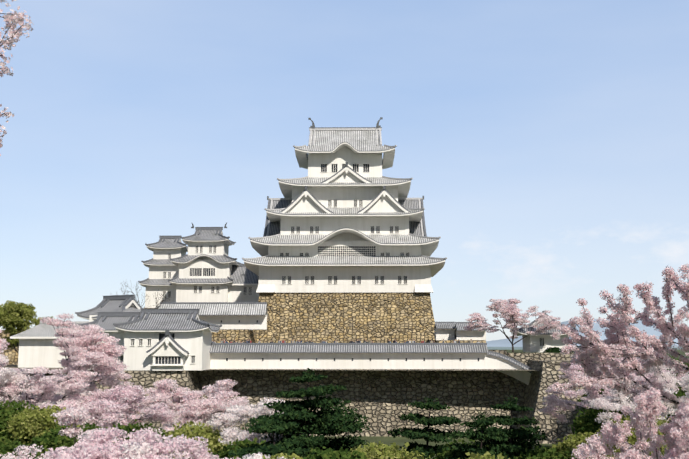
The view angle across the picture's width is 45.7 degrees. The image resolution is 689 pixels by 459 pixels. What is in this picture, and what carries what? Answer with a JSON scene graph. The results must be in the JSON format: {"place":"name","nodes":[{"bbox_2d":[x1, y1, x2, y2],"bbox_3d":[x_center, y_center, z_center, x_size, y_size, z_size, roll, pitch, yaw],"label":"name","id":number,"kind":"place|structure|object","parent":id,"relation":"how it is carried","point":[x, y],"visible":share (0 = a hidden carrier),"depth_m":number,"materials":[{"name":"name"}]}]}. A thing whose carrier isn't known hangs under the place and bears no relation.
{"place":"outdoors","nodes":[
{"label":"outdoors","id":0,"kind":"place"},
{"bbox_2d":[0,0,688,340],"label":"sky","id":1,"kind":"structure","parent":0,"point":[545,143],"materials":[{"name":"blue"}]},
{"bbox_2d":[28,319,688,458],"bbox_3d":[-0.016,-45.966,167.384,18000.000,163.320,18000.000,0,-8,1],"label":"ground","id":2,"kind":"structure","parent":0,"point":[503,344],"depth_m":2545.67,"materials":[{"name":"paint"}]},
{"bbox_2d":[0,329,620,443],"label":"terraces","id":3,"kind":"object","parent":2,"relation":"on","point":[380,399],"visible":0.35,"depth_m":117.78,"materials":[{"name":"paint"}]},
{"bbox_2d":[138,223,258,308],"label":"keeps","id":4,"kind":"structure","parent":3,"relation":"on","point":[206,268],"depth_m":179.70,"materials":[{"name":"paint"}]},
{"bbox_2d":[10,295,575,370],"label":"outer castle buildings","id":5,"kind":"structure","parent":3,"relation":"on","point":[166,339],"depth_m":116.55,"materials":[{"name":"paint"}]},
{"bbox_2d":[242,117,446,342],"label":"keep","id":6,"kind":"structure","parent":3,"relation":"on","point":[344,246],"depth_m":161.39,"materials":[{"name":"paint"}]},
{"bbox_2d":[159,302,531,384],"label":"walls","id":7,"kind":"structure","parent":3,"relation":"on","point":[241,315],"depth_m":119.58,"materials":[{"name":"paint"}]},
{"bbox_2d":[0,0,688,458],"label":"foliage","id":8,"kind":"object","parent":2,"relation":"on","point":[42,430],"visible":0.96,"depth_m":56.01,"materials":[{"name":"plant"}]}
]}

